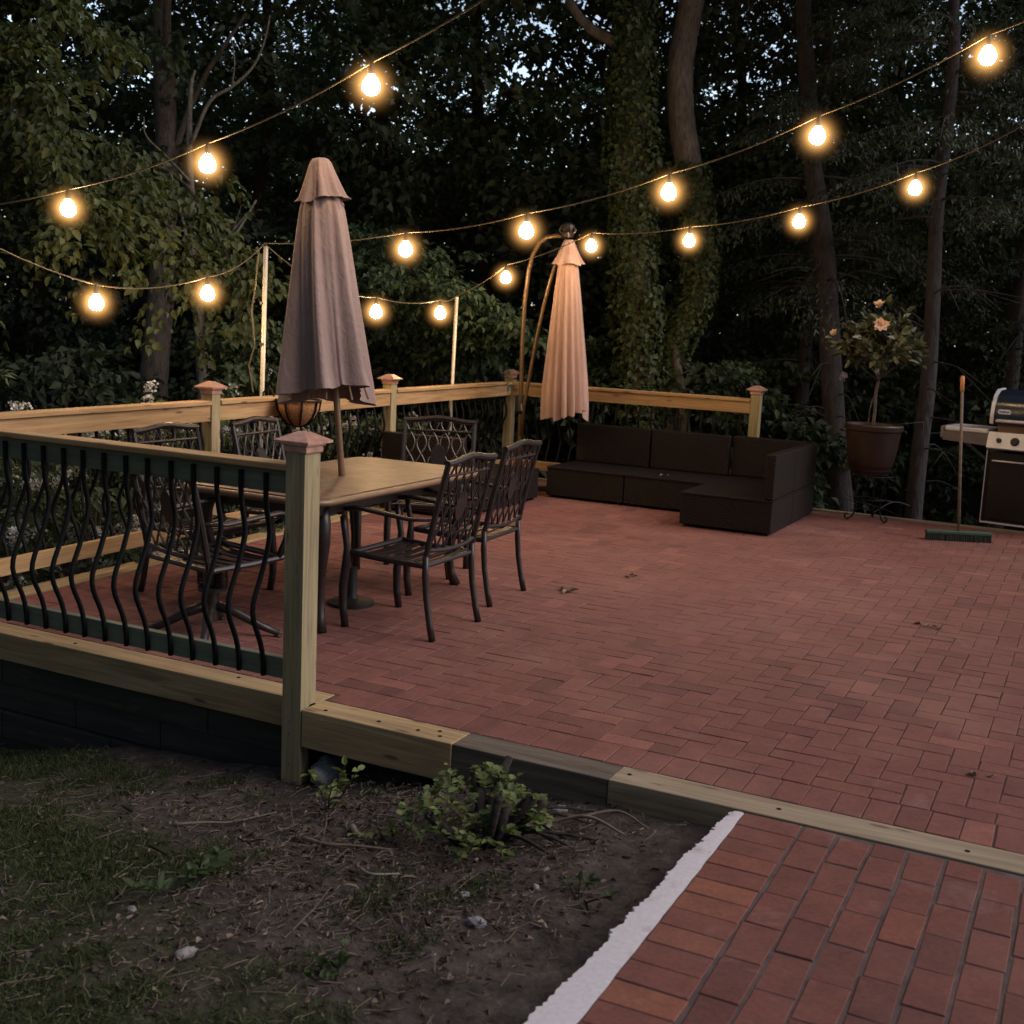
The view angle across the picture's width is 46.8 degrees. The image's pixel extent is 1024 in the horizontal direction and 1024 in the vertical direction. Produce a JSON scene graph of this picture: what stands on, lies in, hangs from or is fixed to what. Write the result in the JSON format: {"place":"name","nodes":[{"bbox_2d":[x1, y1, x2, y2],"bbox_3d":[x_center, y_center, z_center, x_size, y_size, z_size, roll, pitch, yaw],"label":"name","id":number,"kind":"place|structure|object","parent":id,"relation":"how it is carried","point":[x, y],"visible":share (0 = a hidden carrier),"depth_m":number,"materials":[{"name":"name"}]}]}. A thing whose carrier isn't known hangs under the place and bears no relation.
{"place":"outdoors","nodes":[
{"label":"outdoors","id":0,"kind":"place"},
{"bbox_2d":[0,741,511,1023],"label":"grass","id":1,"kind":"structure","parent":0,"point":[21,766],"depth_m":3.86,"materials":[{"name":"green plant"}]},
{"bbox_2d":[0,745,711,1023],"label":"ground","id":2,"kind":"structure","parent":0,"point":[509,1001],"depth_m":3.66,"materials":[{"name":"soil"}]},
{"bbox_2d":[122,846,233,894],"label":"sprig","id":3,"kind":"object","parent":2,"relation":"on","point":[205,864],"visible":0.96,"depth_m":3.84,"materials":[{"name":"green plant"}]},
{"bbox_2d":[302,938,351,983],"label":"sprig","id":4,"kind":"object","parent":2,"relation":"on","point":[342,958],"visible":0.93,"depth_m":3.24,"materials":[{"name":"plant"}]},
{"bbox_2d":[310,755,346,785],"bbox_3d":[-0.794,1.114,5.109,0.139,0.123,0.220,5,9,12],"label":"stone","id":5,"kind":"object","parent":2,"relation":"on","point":[327,774],"visible":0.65,"depth_m":5.05,"materials":[{"name":"stone"}]},
{"bbox_2d":[300,755,364,809],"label":"sprig","id":6,"kind":"object","parent":2,"relation":"on","point":[331,793],"visible":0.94,"depth_m":4.52,"materials":[{"name":"green plant"}]},
{"bbox_2d":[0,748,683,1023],"bbox_3d":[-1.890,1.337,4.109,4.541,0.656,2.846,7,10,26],"label":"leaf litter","id":7,"kind":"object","parent":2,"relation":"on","point":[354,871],"visible":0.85,"depth_m":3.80,"materials":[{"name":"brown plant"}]},
{"bbox_2d":[0,744,702,1023],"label":"litter twigs","id":8,"kind":"object","parent":2,"relation":"on","point":[340,903],"visible":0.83,"depth_m":3.75,"materials":[{"name":"brown wood"}]},
{"bbox_2d":[301,701,469,782],"bbox_3d":[-0.533,0.948,4.933,0.728,0.168,0.158,7,10,26],"label":"landscape timber","id":9,"kind":"object","parent":2,"relation":"on","point":[423,749],"visible":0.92,"depth_m":4.87,"materials":[{"name":"brown wood"}]},
{"bbox_2d":[396,756,597,862],"bbox_3d":[-0.017,1.034,4.180,0.784,0.345,0.576,2,9,-6],"label":"shrub","id":10,"kind":"object","parent":2,"relation":"on","point":[498,817],"visible":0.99,"depth_m":4.09,"materials":[{"name":"green plant"}]},
{"bbox_2d":[451,733,622,805],"bbox_3d":[0.091,1.031,4.631,0.665,0.168,0.156,7,10,26],"label":"landscape timber","id":11,"kind":"object","parent":2,"relation":"on","point":[558,776],"visible":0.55,"depth_m":4.55,"materials":[{"name":"brown wood"}]},
{"bbox_2d":[560,870,619,903],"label":"sprig","id":12,"kind":"object","parent":2,"relation":"on","point":[566,879],"visible":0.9,"depth_m":3.69,"materials":[{"name":"plant"}]},
{"bbox_2d":[524,811,743,1023],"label":"path kerb","id":13,"kind":"structure","parent":2,"relation":"on","point":[575,996],"depth_m":3.24,"materials":[{"name":"white concrete"}]},
{"bbox_2d":[607,767,1023,876],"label":"landscape timber","id":14,"kind":"object","parent":2,"relation":"on","point":[654,794],"visible":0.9,"depth_m":4.21,"materials":[{"name":"beige wood"}]},
{"bbox_2d":[0,480,1023,854],"bbox_3d":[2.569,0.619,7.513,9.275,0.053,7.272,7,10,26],"label":"patio","id":15,"kind":"structure","parent":0,"point":[558,552],"depth_m":6.21,"materials":[{"name":"brick"}]},
{"bbox_2d":[0,505,391,599],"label":"landscape timber","id":16,"kind":"object","parent":15,"relation":"attached to","point":[46,586],"depth_m":7.34,"materials":[{"name":"brown wood"}]},
{"bbox_2d":[130,422,276,591],"bbox_3d":[-1.805,-0.013,6.962,0.671,0.981,0.588,8,10,29],"label":"patio chair","id":17,"kind":"object","parent":15,"relation":"on","point":[134,432],"visible":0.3,"depth_m":7.01,"materials":[{"name":"brown metal"}]},
{"bbox_2d":[129,473,284,639],"bbox_3d":[-1.521,0.153,6.000,0.586,0.976,0.671,10,12,38],"label":"swivel chair","id":18,"kind":"object","parent":15,"relation":"on","point":[201,563],"visible":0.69,"depth_m":5.93,"materials":[{"name":"brown metal"}]},
{"bbox_2d":[229,416,353,570],"bbox_3d":[-1.406,-0.110,7.683,0.671,0.981,0.588,6,10,21],"label":"patio chair","id":19,"kind":"object","parent":15,"relation":"on","point":[261,452],"visible":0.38,"depth_m":7.72,"materials":[{"name":"brown metal"}]},
{"bbox_2d":[276,157,375,609],"bbox_3d":[-1.042,-0.756,6.849,0.725,2.545,0.582,7,10,26],"label":"market umbrella","id":20,"kind":"object","parent":15,"relation":"on","point":[324,353],"visible":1,"depth_m":6.75,"materials":[{"name":"grey fabric"}]},
{"bbox_2d":[182,457,477,632],"bbox_3d":[-1.006,0.150,6.979,0.972,0.744,1.792,7,10,26],"label":"dining table","id":21,"kind":"object","parent":15,"relation":"on","point":[366,481],"visible":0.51,"depth_m":6.56,"materials":[{"name":"wood"}]},
{"bbox_2d":[337,452,497,641],"bbox_3d":[-0.513,0.134,6.422,0.671,0.981,0.588,7,10,26],"label":"patio chair","id":22,"kind":"object","parent":15,"relation":"on","point":[398,548],"visible":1,"depth_m":6.32,"materials":[{"name":"brown metal"}]},
{"bbox_2d":[383,415,476,568],"bbox_3d":[-0.547,-0.154,8.206,0.588,0.981,0.671,3,9,2],"label":"patio chair","id":23,"kind":"object","parent":15,"relation":"on","point":[438,454],"visible":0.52,"depth_m":8.42,"materials":[{"name":"brown metal"}]},
{"bbox_2d":[380,431,501,515],"bbox_3d":[-0.610,-0.359,10.375,0.798,0.680,0.758,7,10,26],"label":"sofa module","id":24,"kind":"object","parent":15,"relation":"on","point":[391,444],"visible":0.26,"depth_m":10.05,"materials":[{"name":"wicker"}]},
{"bbox_2d":[403,439,541,606],"bbox_3d":[-0.245,0.018,7.219,0.671,0.981,0.588,7,10,23],"label":"patio chair","id":25,"kind":"object","parent":15,"relation":"on","point":[504,527],"visible":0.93,"depth_m":7.08,"materials":[{"name":"brown metal"}]},
{"bbox_2d":[466,461,538,507],"bbox_3d":[-0.273,-0.265,11.087,0.798,0.300,0.758,7,10,26],"label":"sofa module","id":26,"kind":"object","parent":15,"relation":"on","point":[532,491],"visible":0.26,"depth_m":11.10,"materials":[{"name":"wicker"}]},
{"bbox_2d":[515,222,588,490],"bbox_3d":[0.282,-1.488,11.544,0.703,2.608,0.993,-5,12,-41],"label":"cantilever umbrella","id":27,"kind":"object","parent":15,"relation":"on","point":[564,393],"visible":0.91,"depth_m":11.30,"materials":[{"name":"beige fabric"}]},
{"bbox_2d":[546,423,652,504],"bbox_3d":[0.863,-0.484,11.576,0.798,0.680,0.758,7,10,26],"label":"sofa module","id":28,"kind":"object","parent":15,"relation":"on","point":[608,457],"visible":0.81,"depth_m":11.65,"materials":[{"name":"wicker"}]},
{"bbox_2d":[623,429,731,509],"bbox_3d":[1.577,-0.394,11.226,0.798,0.680,0.758,7,10,26],"label":"sofa module","id":29,"kind":"object","parent":15,"relation":"on","point":[685,460],"visible":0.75,"depth_m":11.33,"materials":[{"name":"wicker"}]},
{"bbox_2d":[679,448,796,535],"bbox_3d":[1.955,-0.215,10.222,0.798,0.680,0.718,7,10,26],"label":"sofa module","id":30,"kind":"object","parent":15,"relation":"on","point":[766,510],"visible":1,"depth_m":9.96,"materials":[{"name":"wicker"}]},
{"bbox_2d":[709,436,817,524],"bbox_3d":[2.304,-0.308,10.902,0.798,0.680,0.818,7,10,26],"label":"sofa module","id":31,"kind":"object","parent":15,"relation":"on","point":[748,463],"visible":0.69,"depth_m":11.06,"materials":[{"name":"wicker"}]},
{"bbox_2d":[538,478,1023,533],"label":"landscape timber","id":32,"kind":"object","parent":15,"relation":"attached to","point":[911,520],"visible":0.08,"depth_m":10.96,"materials":[{"name":"wood"}]},
{"bbox_2d":[844,472,893,522],"bbox_3d":[3.310,-0.147,10.925,0.393,0.440,0.439,7,10,26],"label":"plant stand","id":33,"kind":"object","parent":15,"relation":"on","point":[872,496],"visible":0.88,"depth_m":10.85,"materials":[{"name":"black metal"}]},
{"bbox_2d":[845,421,903,475],"bbox_3d":[3.306,-0.578,10.877,0.524,0.462,0.524,7,10,26],"label":"flower pot","id":34,"kind":"object","parent":33,"relation":"on","point":[871,450],"visible":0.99,"depth_m":10.70,"materials":[{"name":"ceramic"}]},
{"bbox_2d":[825,294,929,425],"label":"hibiscus tree","id":35,"kind":"object","parent":34,"relation":"on","point":[885,333],"visible":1,"depth_m":10.58,"materials":[{"name":"green plant"}]},
{"bbox_2d":[925,376,991,542],"bbox_3d":[3.817,-0.464,10.113,0.556,1.380,0.462,3,9,2],"label":"push broom","id":36,"kind":"object","parent":15,"relation":"on","point":[958,535],"visible":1,"depth_m":10.02,"materials":[{"name":"green wood"}]},
{"bbox_2d":[940,388,1023,527],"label":"gas grill","id":37,"kind":"object","parent":15,"relation":"on","point":[1002,501],"visible":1,"depth_m":10.61,"materials":[{"name":"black metal"}]},
{"bbox_2d":[983,452,1023,522],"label":"door","id":38,"kind":"structure","parent":37,"relation":"in","point":[1004,500],"depth_m":10.61,"materials":[{"name":"black metal"}]},
{"bbox_2d":[1,345,1023,587],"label":"forest floor","id":39,"kind":"structure","parent":0,"point":[973,504],"depth_m":18.04,"materials":[{"name":"brown soil"}]},
{"bbox_2d":[0,358,75,590],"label":"flowering shrub","id":40,"kind":"object","parent":39,"relation":"on","point":[15,407],"visible":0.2,"depth_m":8.89,"materials":[{"name":"green plant"}]},
{"bbox_2d":[0,456,84,591],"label":"flowering shrub","id":41,"kind":"object","parent":39,"relation":"on","point":[17,473],"visible":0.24,"depth_m":7.36,"materials":[{"name":"green plant"}]},
{"bbox_2d":[0,4,128,407],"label":"forest tree","id":42,"kind":"object","parent":39,"relation":"on","point":[22,349],"visible":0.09,"depth_m":17.89,"materials":[{"name":"green plant"}]},
{"bbox_2d":[0,318,138,485],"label":"understory bush","id":43,"kind":"object","parent":39,"relation":"on","point":[45,332],"visible":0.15,"depth_m":14.62,"materials":[{"name":"green plant"}]},
{"bbox_2d":[0,107,182,405],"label":"forest tree","id":44,"kind":"object","parent":39,"relation":"on","point":[79,316],"visible":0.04,"depth_m":22.96,"materials":[{"name":"green plant"}]},
{"bbox_2d":[1,380,197,589],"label":"flowering shrub","id":45,"kind":"object","parent":39,"relation":"on","point":[103,562],"visible":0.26,"depth_m":8.01,"materials":[{"name":"green plant"}]},
{"bbox_2d":[0,338,255,557],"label":"understory bush","id":46,"kind":"object","parent":39,"relation":"on","point":[29,386],"visible":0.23,"depth_m":11.11,"materials":[{"name":"green plant"}]},
{"bbox_2d":[0,77,275,410],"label":"forest tree","id":47,"kind":"object","parent":39,"relation":"on","point":[21,334],"visible":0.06,"depth_m":22.33,"materials":[{"name":"green plant"}]},
{"bbox_2d":[0,35,281,373],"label":"forest tree","id":48,"kind":"object","parent":39,"relation":"on","point":[51,301],"visible":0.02,"depth_m":28.21,"materials":[{"name":"green plant"}]},
{"bbox_2d":[0,0,289,370],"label":"maple tree","id":49,"kind":"object","parent":39,"relation":"on","point":[39,158],"visible":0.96,"depth_m":8.92,"materials":[{"name":"green plant"}]},
{"bbox_2d":[0,0,483,216],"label":"string lights","id":50,"kind":"object","parent":49,"relation":"hanging from","point":[370,87],"visible":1,"depth_m":6.94,"materials":[{"name":"yellow"}]},
{"bbox_2d":[0,0,301,409],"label":"forest tree","id":51,"kind":"object","parent":39,"relation":"on","point":[40,302],"visible":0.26,"depth_m":16.33,"materials":[{"name":"green plant"}]},
{"bbox_2d":[0,659,326,769],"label":"retaining wall","id":52,"kind":"structure","parent":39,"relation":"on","point":[44,709],"depth_m":5.75,"materials":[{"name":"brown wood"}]},
{"bbox_2d":[0,622,334,725],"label":"landscape timber","id":53,"kind":"object","parent":52,"relation":"on","point":[226,691],"visible":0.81,"depth_m":5.56,"materials":[{"name":"brown wood"}]},
{"bbox_2d":[0,428,332,784],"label":"railing","id":54,"kind":"object","parent":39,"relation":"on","point":[294,476],"visible":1,"depth_m":5.19,"materials":[{"name":"brown wood"}]},
{"bbox_2d":[73,373,274,513],"bbox_3d":[-4.151,-0.775,14.855,3.023,1.966,2.784,-2,10,-29],"label":"understory bush","id":55,"kind":"object","parent":39,"relation":"on","point":[183,392],"visible":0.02,"depth_m":14.25,"materials":[{"name":"green plant"}]},
{"bbox_2d":[69,381,317,562],"bbox_3d":[-2.452,-0.061,9.464,1.891,1.927,1.783,3,9,1],"label":"flowering shrub","id":56,"kind":"object","parent":39,"relation":"on","point":[227,437],"visible":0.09,"depth_m":9.26,"materials":[{"name":"green plant"}]},
{"bbox_2d":[27,0,367,416],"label":"forest tree","id":57,"kind":"object","parent":39,"relation":"on","point":[295,116],"visible":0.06,"depth_m":22.48,"materials":[{"name":"green plant"}]},
{"bbox_2d":[143,15,270,399],"bbox_3d":[-3.301,-2.407,12.496,1.282,5.604,0.708,3,9,1],"label":"dead tree","id":58,"kind":"object","parent":39,"relation":"on","point":[189,178],"visible":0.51,"depth_m":12.44,"materials":[{"name":"brown wood"}]},
{"bbox_2d":[1,0,450,513],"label":"dark trunk tree","id":59,"kind":"object","parent":39,"relation":"on","point":[167,130],"visible":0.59,"depth_m":13.93,"materials":[{"name":"green plant"}]},
{"bbox_2d":[182,317,284,534],"bbox_3d":[-2.516,-0.529,11.307,1.423,2.750,1.333,7,10,26],"label":"young tree","id":60,"kind":"object","parent":39,"relation":"on","point":[234,367],"visible":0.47,"depth_m":10.85,"materials":[{"name":"green plant"}]},
{"bbox_2d":[0,0,512,456],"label":"forest tree","id":61,"kind":"object","parent":39,"relation":"on","point":[268,62],"visible":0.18,"depth_m":15.63,"materials":[{"name":"green plant"}]},
{"bbox_2d":[248,246,267,532],"bbox_3d":[-1.915,-0.553,8.877,0.137,2.821,0.064,1,9,-8],"label":"light pole","id":62,"kind":"object","parent":39,"relation":"on","point":[262,344],"visible":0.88,"depth_m":8.73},
{"bbox_2d":[0,244,264,310],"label":"string lights","id":63,"kind":"object","parent":62,"relation":"hanging from","point":[96,302],"visible":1,"depth_m":7.99,"materials":[{"name":"yellow"}]},
{"bbox_2d":[264,21,1023,256],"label":"string lights","id":64,"kind":"object","parent":62,"relation":"hanging from","point":[987,55],"visible":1,"depth_m":7.62,"materials":[{"name":"yellow"}]},
{"bbox_2d":[0,369,518,576],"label":"fence","id":65,"kind":"object","parent":39,"relation":"on","point":[209,411],"visible":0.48,"depth_m":8.01,"materials":[{"name":"brown metal"}]},
{"bbox_2d":[262,386,321,426],"bbox_3d":[-1.601,-0.772,8.691,0.413,0.293,0.344,-1,10,-21],"label":"hanging basket","id":66,"kind":"object","parent":65,"relation":"hanging from","point":[302,414],"visible":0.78,"depth_m":8.62,"materials":[{"name":"black metal"}]},
{"bbox_2d":[167,368,370,545],"bbox_3d":[-2.142,-0.244,10.431,1.954,2.009,1.897,7,10,24],"label":"flowering shrub","id":67,"kind":"object","parent":39,"relation":"on","point":[323,416],"visible":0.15,"depth_m":10.21,"materials":[{"name":"green plant"}]},
{"bbox_2d":[140,0,526,415],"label":"forest tree","id":68,"kind":"object","parent":39,"relation":"on","point":[307,27],"visible":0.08,"depth_m":22.15,"materials":[{"name":"green plant"}]},
{"bbox_2d":[273,408,425,519],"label":"flowering shrub","id":69,"kind":"object","parent":39,"relation":"on","point":[370,420],"visible":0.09,"depth_m":11.49,"materials":[{"name":"green plant"}]},
{"bbox_2d":[12,0,713,455],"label":"forest tree","id":70,"kind":"object","parent":39,"relation":"on","point":[492,76],"visible":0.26,"depth_m":15.20,"materials":[{"name":"green plant"}]},
{"bbox_2d":[233,0,544,362],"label":"forest tree","id":71,"kind":"object","parent":39,"relation":"on","point":[407,84],"visible":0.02,"depth_m":28.24,"materials":[{"name":"green plant"}]},
{"bbox_2d":[264,336,539,461],"bbox_3d":[-1.571,-1.075,14.999,3.467,2.639,3.740,-1,10,-22],"label":"understory bush","id":72,"kind":"object","parent":39,"relation":"on","point":[376,357],"visible":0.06,"depth_m":14.09,"materials":[{"name":"green plant"}]},
{"bbox_2d":[281,222,548,415],"bbox_3d":[-1.047,-1.165,12.523,3.094,3.752,2.169,7,10,26],"label":"dogwood tree","id":73,"kind":"object","parent":39,"relation":"on","point":[489,329],"visible":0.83,"depth_m":12.18,"materials":[{"name":"green plant"}]},
{"bbox_2d":[253,99,606,420],"bbox_3d":[-1.533,-4.486,23.218,7.890,7.080,7.918,8,11,30],"label":"forest tree","id":74,"kind":"object","parent":39,"relation":"on","point":[490,106],"visible":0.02,"depth_m":21.89,"materials":[{"name":"green plant"}]},
{"bbox_2d":[448,297,457,435],"bbox_3d":[-0.609,-0.806,11.612,0.073,2.571,0.035,7,10,26],"label":"light pole","id":75,"kind":"object","parent":39,"relation":"on","point":[454,347],"visible":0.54,"depth_m":11.47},
{"bbox_2d":[457,124,1023,295],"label":"string lights","id":76,"kind":"object","parent":75,"relation":"hanging from","point":[914,188],"visible":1,"depth_m":9.97,"materials":[{"name":"yellow"}]},
{"bbox_2d":[325,334,611,477],"bbox_3d":[-0.289,-0.908,14.217,3.803,2.473,3.502,-1,10,-23],"label":"understory bush","id":77,"kind":"object","parent":39,"relation":"on","point":[552,425],"visible":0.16,"depth_m":13.35,"materials":[{"name":"green plant"}]},
{"bbox_2d":[244,0,720,461],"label":"forest tree","id":78,"kind":"object","parent":39,"relation":"on","point":[483,272],"visible":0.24,"depth_m":16.38,"materials":[{"name":"green plant"}]},
{"bbox_2d":[1,123,1018,398],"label":"woods","id":79,"kind":"object","parent":39,"relation":"on","point":[449,251],"visible":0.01,"depth_m":34.34,"materials":[{"name":"plant"}]},
{"bbox_2d":[366,76,746,377],"bbox_3d":[0.867,-4.720,23.357,7.978,7.747,8.170,3,9,2],"label":"forest tree","id":80,"kind":"object","parent":39,"relation":"on","point":[497,198],"visible":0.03,"depth_m":22.53,"materials":[{"name":"green plant"}]},
{"bbox_2d":[402,0,825,429],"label":"ivy covered tree","id":81,"kind":"object","parent":39,"relation":"on","point":[631,131],"visible":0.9,"depth_m":12.82,"materials":[{"name":"green plant"}]},
{"bbox_2d":[509,382,767,470],"bbox_3d":[1.184,-0.408,12.034,2.680,1.915,0.180,7,10,26],"label":"fence","id":82,"kind":"object","parent":39,"relation":"on","point":[752,406],"visible":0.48,"depth_m":11.73,"materials":[{"name":"beige wood"}]},
{"bbox_2d":[349,0,931,434],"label":"forest tree","id":83,"kind":"object","parent":39,"relation":"on","point":[705,48],"visible":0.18,"depth_m":15.82,"materials":[{"name":"green plant"}]},
{"bbox_2d":[527,334,791,458],"bbox_3d":[1.514,-0.635,13.373,3.100,2.674,1.898,7,10,26],"label":"young tree","id":84,"kind":"object","parent":39,"relation":"on","point":[600,372],"visible":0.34,"depth_m":12.98,"materials":[{"name":"green plant"}]},
{"bbox_2d":[512,53,858,435],"bbox_3d":[3.406,-4.831,23.240,6.837,8.201,6.771,0,9,-14],"label":"forest tree","id":85,"kind":"object","parent":39,"relation":"on","point":[734,120],"visible":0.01,"depth_m":22.50,"materials":[{"name":"green plant"}]},
{"bbox_2d":[486,0,1007,490],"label":"forest tree","id":86,"kind":"object","parent":39,"relation":"on","point":[740,124],"visible":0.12,"depth_m":15.69,"materials":[{"name":"green plant"}]},
{"bbox_2d":[670,360,857,509],"bbox_3d":[2.663,-0.568,13.579,3.573,2.323,3.291,-3,11,-32],"label":"understory bush","id":87,"kind":"object","parent":39,"relation":"on","point":[815,420],"visible":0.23,"depth_m":12.89,"materials":[{"name":"green plant"}]},
{"bbox_2d":[655,0,889,431],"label":"bare trunk tree","id":88,"kind":"object","parent":39,"relation":"on","point":[696,296],"visible":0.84,"depth_m":13.04,"materials":[{"name":"grey plant"}]},
{"bbox_2d":[569,0,1023,503],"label":"forest tree","id":89,"kind":"object","parent":39,"relation":"on","point":[727,214],"visible":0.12,"depth_m":15.53,"materials":[{"name":"green plant"}]},
{"bbox_2d":[693,0,956,440],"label":"conifer tree","id":90,"kind":"object","parent":39,"relation":"on","point":[805,336],"visible":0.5,"depth_m":14.18,"materials":[{"name":"green plant"}]},
{"bbox_2d":[655,0,997,514],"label":"conifer tree","id":91,"kind":"object","parent":39,"relation":"on","point":[828,286],"visible":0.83,"depth_m":13.11,"materials":[{"name":"green plant"}]},
{"bbox_2d":[700,95,972,434],"bbox_3d":[5.955,-4.329,23.331,6.878,7.435,6.887,0,9,-16],"label":"forest tree","id":92,"kind":"object","parent":39,"relation":"on","point":[869,301],"visible":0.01,"depth_m":22.25,"materials":[{"name":"green plant"}]},
{"bbox_2d":[658,0,1023,516],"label":"forest tree","id":93,"kind":"object","parent":39,"relation":"on","point":[726,173],"visible":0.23,"depth_m":15.54,"materials":[{"name":"green plant"}]},
{"bbox_2d":[742,369,984,525],"bbox_3d":[4.721,-0.778,16.250,3.364,2.375,3.652,3,9,4],"label":"understory bush","id":94,"kind":"object","parent":39,"relation":"on","point":[943,465],"visible":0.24,"depth_m":15.31,"materials":[{"name":"green plant"}]},
{"bbox_2d":[717,0,1023,482],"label":"forest tree","id":95,"kind":"object","parent":39,"relation":"on","point":[892,281],"visible":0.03,"depth_m":21.71,"materials":[{"name":"green plant"}]},
{"bbox_2d":[792,0,1023,519],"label":"conifer tree","id":96,"kind":"object","parent":39,"relation":"on","point":[920,448],"visible":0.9,"depth_m":12.23,"materials":[{"name":"green plant"}]},
{"bbox_2d":[831,0,1023,456],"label":"forest tree","id":97,"kind":"object","parent":39,"relation":"on","point":[983,448],"visible":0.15,"depth_m":16.47,"materials":[{"name":"green plant"}]},
{"bbox_2d":[839,36,1023,472],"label":"forest tree","id":98,"kind":"object","parent":39,"relation":"on","point":[882,282],"visible":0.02,"depth_m":22.61,"materials":[{"name":"green plant"}]},
{"bbox_2d":[884,0,1023,528],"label":"conifer tree","id":99,"kind":"object","parent":39,"relation":"on","point":[1013,352],"visible":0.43,"depth_m":14.08,"materials":[{"name":"green plant"}]},
{"bbox_2d":[922,33,1023,453],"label":"forest tree","id":100,"kind":"object","parent":39,"relation":"on","point":[989,344],"visible":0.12,"depth_m":18.28,"materials":[{"name":"green plant"}]},
{"bbox_2d":[943,2,1023,388],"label":"conifer tree","id":101,"kind":"object","parent":39,"relation":"on","point":[1013,186],"visible":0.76,"depth_m":13.09,"materials":[{"name":"green plant"}]},
{"bbox_2d":[4,0,1022,350],"label":"sky","id":102,"kind":"structure","parent":0,"point":[523,70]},
{"bbox_2d":[577,813,1023,1023],"bbox_3d":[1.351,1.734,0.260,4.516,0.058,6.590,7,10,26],"label":"path","id":103,"kind":"structure","parent":0,"point":[756,845],"depth_m":3.30,"materials":[{"name":"brick"}]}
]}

